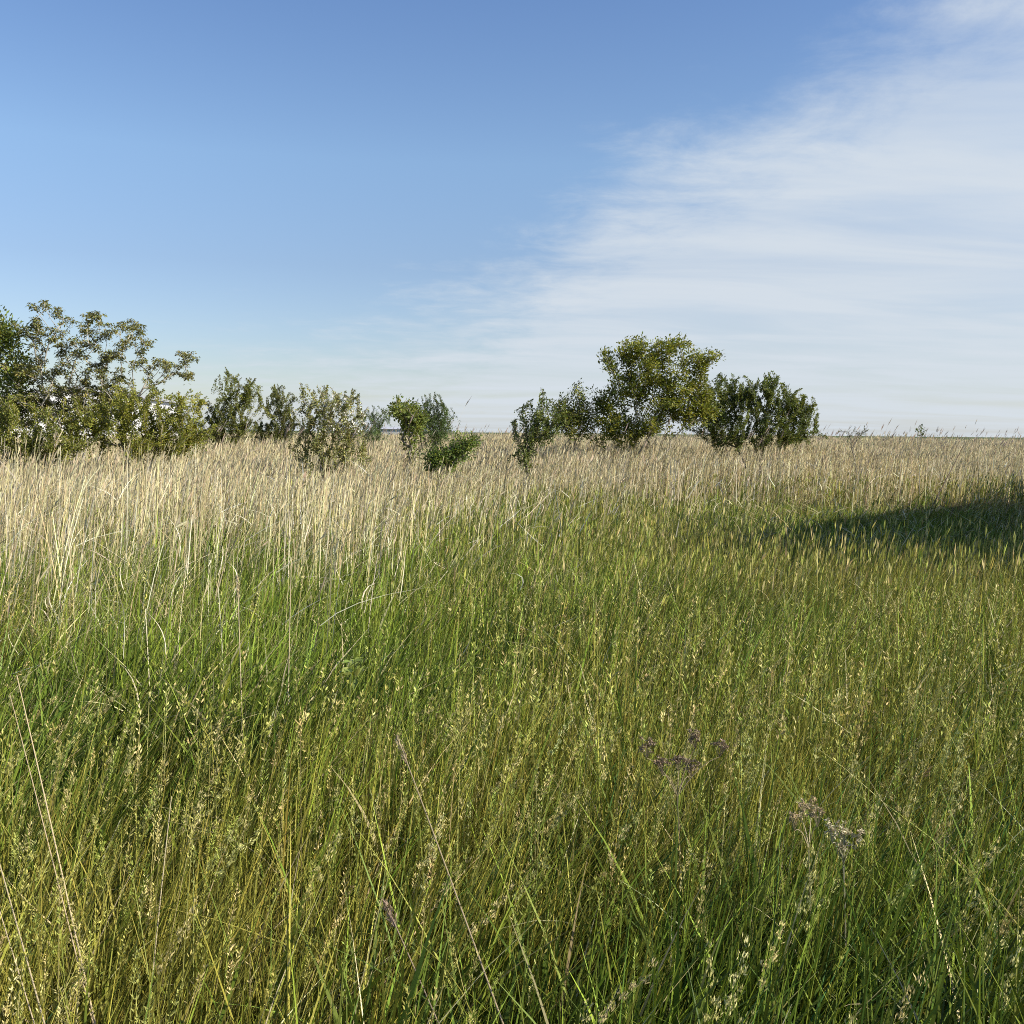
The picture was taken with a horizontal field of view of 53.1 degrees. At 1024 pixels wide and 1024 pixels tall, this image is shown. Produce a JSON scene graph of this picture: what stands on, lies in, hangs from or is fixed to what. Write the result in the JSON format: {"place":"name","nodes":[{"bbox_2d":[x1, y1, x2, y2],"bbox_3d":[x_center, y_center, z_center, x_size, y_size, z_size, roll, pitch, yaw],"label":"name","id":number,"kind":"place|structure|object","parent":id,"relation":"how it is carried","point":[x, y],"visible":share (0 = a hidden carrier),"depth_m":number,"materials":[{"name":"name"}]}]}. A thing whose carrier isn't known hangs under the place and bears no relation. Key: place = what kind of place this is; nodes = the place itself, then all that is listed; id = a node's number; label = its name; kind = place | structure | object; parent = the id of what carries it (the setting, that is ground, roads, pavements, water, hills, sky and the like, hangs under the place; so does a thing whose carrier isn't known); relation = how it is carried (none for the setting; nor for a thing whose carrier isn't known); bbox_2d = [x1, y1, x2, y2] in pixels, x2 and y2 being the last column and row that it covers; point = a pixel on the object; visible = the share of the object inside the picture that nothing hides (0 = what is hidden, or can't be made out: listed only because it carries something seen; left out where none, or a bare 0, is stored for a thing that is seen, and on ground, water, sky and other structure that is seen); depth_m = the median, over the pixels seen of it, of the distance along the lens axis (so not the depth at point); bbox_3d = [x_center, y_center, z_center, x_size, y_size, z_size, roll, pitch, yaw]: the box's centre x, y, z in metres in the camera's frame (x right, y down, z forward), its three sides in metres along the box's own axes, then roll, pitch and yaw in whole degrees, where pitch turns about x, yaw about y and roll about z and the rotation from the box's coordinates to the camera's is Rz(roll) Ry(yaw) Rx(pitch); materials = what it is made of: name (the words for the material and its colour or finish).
{"place":"outdoors","nodes":[
{"label":"outdoors","id":0,"kind":"place"},
{"bbox_2d":[381,427,411,434],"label":"distant hall","id":1,"kind":"structure","parent":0,"point":[391,428],"depth_m":418.76,"materials":[{"name":"white"}]},
{"bbox_2d":[0,457,1023,1023],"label":"meadow grass","id":2,"kind":"structure","parent":0,"point":[576,967],"depth_m":3.40,"materials":[{"name":"plant"}]},
{"bbox_2d":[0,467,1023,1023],"bbox_3d":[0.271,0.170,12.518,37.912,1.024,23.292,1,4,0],"label":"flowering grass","id":3,"kind":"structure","parent":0,"point":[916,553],"depth_m":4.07,"materials":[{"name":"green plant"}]},
{"bbox_2d":[0,422,1023,765],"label":"dry reed grass","id":4,"kind":"structure","parent":0,"point":[28,484],"depth_m":15.83,"materials":[{"name":"plant"}]},
{"bbox_2d":[0,665,1023,1023],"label":"cocksfoot grass","id":5,"kind":"structure","parent":0,"point":[622,837],"depth_m":2.86,"materials":[{"name":"green plant"}]},
{"bbox_2d":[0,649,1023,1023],"bbox_3d":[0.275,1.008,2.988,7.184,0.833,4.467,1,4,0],"label":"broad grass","id":6,"kind":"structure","parent":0,"point":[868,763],"depth_m":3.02,"materials":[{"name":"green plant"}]},
{"bbox_2d":[0,0,1023,437],"label":"sky","id":7,"kind":"structure","parent":0,"point":[455,200],"materials":[{"name":"blue"}]},
{"bbox_2d":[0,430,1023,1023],"bbox_3d":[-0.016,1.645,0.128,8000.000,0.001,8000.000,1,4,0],"label":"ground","id":8,"kind":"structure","parent":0,"point":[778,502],"depth_m":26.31,"materials":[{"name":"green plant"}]},
{"bbox_2d":[0,305,41,459],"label":"tree","id":9,"kind":"object","parent":8,"relation":"on","point":[8,337],"visible":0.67,"depth_m":20.73,"materials":[{"name":"green plant"}]},
{"bbox_2d":[0,865,44,1023],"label":"dry stalk","id":10,"kind":"object","parent":8,"relation":"on","point":[25,954],"visible":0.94,"depth_m":2.08,"materials":[{"name":"plant"}]},
{"bbox_2d":[0,394,99,483],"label":"ragged bush","id":11,"kind":"object","parent":8,"relation":"on","point":[8,439],"visible":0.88,"depth_m":18.36,"materials":[{"name":"green plant"}]},
{"bbox_2d":[10,675,95,1023],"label":"dry stalk","id":12,"kind":"object","parent":8,"relation":"on","point":[93,1018],"visible":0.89,"depth_m":2.46,"materials":[{"name":"plant"}]},
{"bbox_2d":[7,386,186,441],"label":"white house","id":13,"kind":"structure","parent":8,"relation":"on","point":[166,403],"depth_m":44.30,"materials":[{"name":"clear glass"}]},
{"bbox_2d":[0,300,199,479],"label":"umbrella shrub","id":14,"kind":"object","parent":8,"relation":"on","point":[108,357],"visible":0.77,"depth_m":20.64,"materials":[{"name":"green plant"}]},
{"bbox_2d":[56,377,217,479],"bbox_3d":[-6.962,-1.176,19.019,3.017,2.644,1.455,1,4,0],"label":"layered bush","id":15,"kind":"object","parent":8,"relation":"on","point":[123,416],"visible":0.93,"depth_m":18.83,"materials":[{"name":"green plant"}]},
{"bbox_2d":[148,796,171,1016],"bbox_3d":[-0.826,1.097,2.350,0.004,0.735,0.490,0,4,-7],"label":"dry stalk","id":16,"kind":"object","parent":8,"relation":"on","point":[161,892],"visible":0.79,"depth_m":2.44,"materials":[{"name":"plant"}]},
{"bbox_2d":[190,367,272,448],"bbox_3d":[-7.729,-2.265,27.907,2.401,3.425,1.515,-1,5,-14],"label":"hawthorn bush","id":17,"kind":"object","parent":8,"relation":"on","point":[245,401],"visible":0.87,"depth_m":27.75,"materials":[{"name":"green plant"}]},
{"bbox_2d":[235,572,242,753],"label":"dry stalk","id":18,"kind":"object","parent":8,"relation":"on","point":[237,583],"visible":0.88,"depth_m":4.47,"materials":[{"name":"plant"}]},
{"bbox_2d":[251,384,301,459],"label":"hawthorn bush","id":19,"kind":"object","parent":8,"relation":"on","point":[284,415],"visible":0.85,"depth_m":29.75,"materials":[{"name":"green plant"}]},
{"bbox_2d":[287,557,291,712],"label":"dry stalk","id":20,"kind":"object","parent":8,"relation":"on","point":[289,636],"visible":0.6,"depth_m":4.54,"materials":[{"name":"plant"}]},
{"bbox_2d":[287,383,372,493],"bbox_3d":[-2.955,-0.893,16.952,1.488,2.473,1.157,3,5,29],"label":"blossoming hawthorn","id":21,"kind":"object","parent":8,"relation":"on","point":[327,423],"visible":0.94,"depth_m":16.87,"materials":[{"name":"green plant"}]},
{"bbox_2d":[339,657,363,743],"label":"leafy weed","id":22,"kind":"object","parent":8,"relation":"on","point":[357,673],"visible":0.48,"depth_m":4.05,"materials":[{"name":"green plant"}]},
{"bbox_2d":[353,405,396,443],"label":"windblown bush","id":23,"kind":"object","parent":8,"relation":"on","point":[375,432],"visible":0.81,"depth_m":28.90,"materials":[{"name":"green plant"}]},
{"bbox_2d":[386,393,429,484],"bbox_3d":[-2.050,-1.073,19.891,0.902,2.403,1.354,1,4,0],"label":"leafy bush","id":24,"kind":"object","parent":8,"relation":"on","point":[403,412],"visible":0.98,"depth_m":19.81,"materials":[{"name":"green plant"}]},
{"bbox_2d":[380,896,438,1022],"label":"dry stalk","id":25,"kind":"object","parent":8,"relation":"on","point":[390,919],"visible":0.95,"depth_m":2.23,"materials":[{"name":"plant"}]},
{"bbox_2d":[412,392,460,452],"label":"windblown bush","id":26,"kind":"object","parent":8,"relation":"on","point":[439,427],"visible":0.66,"depth_m":23.88,"materials":[{"name":"green plant"}]},
{"bbox_2d":[394,734,503,1023],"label":"dry stalk","id":27,"kind":"object","parent":8,"relation":"on","point":[403,755],"visible":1,"depth_m":2.32,"materials":[{"name":"plant"}]},
{"bbox_2d":[420,427,485,498],"bbox_3d":[-0.983,-0.527,17.010,1.121,1.775,0.701,1,4,0],"label":"creeping bush","id":28,"kind":"object","parent":8,"relation":"on","point":[458,449],"visible":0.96,"depth_m":16.91,"materials":[{"name":"green plant"}]},
{"bbox_2d":[508,389,568,495],"bbox_3d":[0.468,-0.997,18.476,1.114,2.504,0.704,2,5,13],"label":"leaning bush","id":29,"kind":"object","parent":8,"relation":"on","point":[532,438],"visible":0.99,"depth_m":18.38,"materials":[{"name":"green plant"}]},
{"bbox_2d":[546,378,601,484],"bbox_3d":[1.582,-1.767,24.963,1.319,3.051,1.287,3,5,28],"label":"young tree","id":30,"kind":"object","parent":8,"relation":"on","point":[578,418],"visible":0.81,"depth_m":24.79,"materials":[{"name":"green plant"}]},
{"bbox_2d":[580,331,725,490],"bbox_3d":[3.396,-2.300,24.753,3.530,4.204,1.947,1,4,0],"label":"broadleaf tree","id":31,"kind":"object","parent":8,"relation":"on","point":[666,404],"visible":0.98,"depth_m":24.70,"materials":[{"name":"green plant"}]},
{"bbox_2d":[638,728,729,888],"bbox_3d":[0.460,1.010,2.840,0.271,0.855,0.126,-2,5,-29],"label":"dried umbel","id":32,"kind":"object","parent":8,"relation":"on","point":[680,757],"visible":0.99,"depth_m":2.81,"materials":[{"name":"plant"}]},
{"bbox_2d":[685,370,828,492],"bbox_3d":[6.390,-2.034,26.865,3.663,3.410,1.742,1,4,0],"label":"rounded tree","id":33,"kind":"object","parent":8,"relation":"on","point":[793,405],"visible":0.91,"depth_m":26.70,"materials":[{"name":"green plant"}]},
{"bbox_2d":[785,795,825,945],"bbox_3d":[0.722,1.070,2.573,0.088,0.781,0.303,2,5,14],"label":"withered flower","id":34,"kind":"object","parent":8,"relation":"on","point":[803,805],"visible":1,"depth_m":2.57,"materials":[{"name":"plant"}]},
{"bbox_2d":[824,817,864,948],"bbox_3d":[0.785,1.087,2.424,0.086,0.772,0.148,4,5,34],"label":"withered flower","id":35,"kind":"object","parent":8,"relation":"on","point":[844,838],"visible":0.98,"depth_m":2.39,"materials":[{"name":"plant"}]},
{"bbox_2d":[838,426,869,504],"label":"twiggy bush","id":36,"kind":"object","parent":8,"relation":"on","point":[849,436],"visible":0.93,"depth_m":23.89,"materials":[{"name":"plant"}]},
{"bbox_2d":[914,424,925,468],"bbox_3d":[10.711,-1.316,26.945,0.270,2.012,0.932,1,5,11],"label":"sapling","id":37,"kind":"object","parent":8,"relation":"on","point":[921,433],"visible":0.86,"depth_m":26.93,"materials":[{"name":"green plant"}]},
{"bbox_2d":[932,447,962,505],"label":"broken twig","id":38,"kind":"object","parent":8,"relation":"on","point":[945,480],"visible":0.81,"depth_m":20.89,"materials":[{"name":"wood"}]},
{"bbox_2d":[50,396,1023,509],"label":"plumed reed grass","id":39,"kind":"structure","parent":0,"point":[852,440],"depth_m":26.51,"materials":[{"name":"plant"}]}
]}

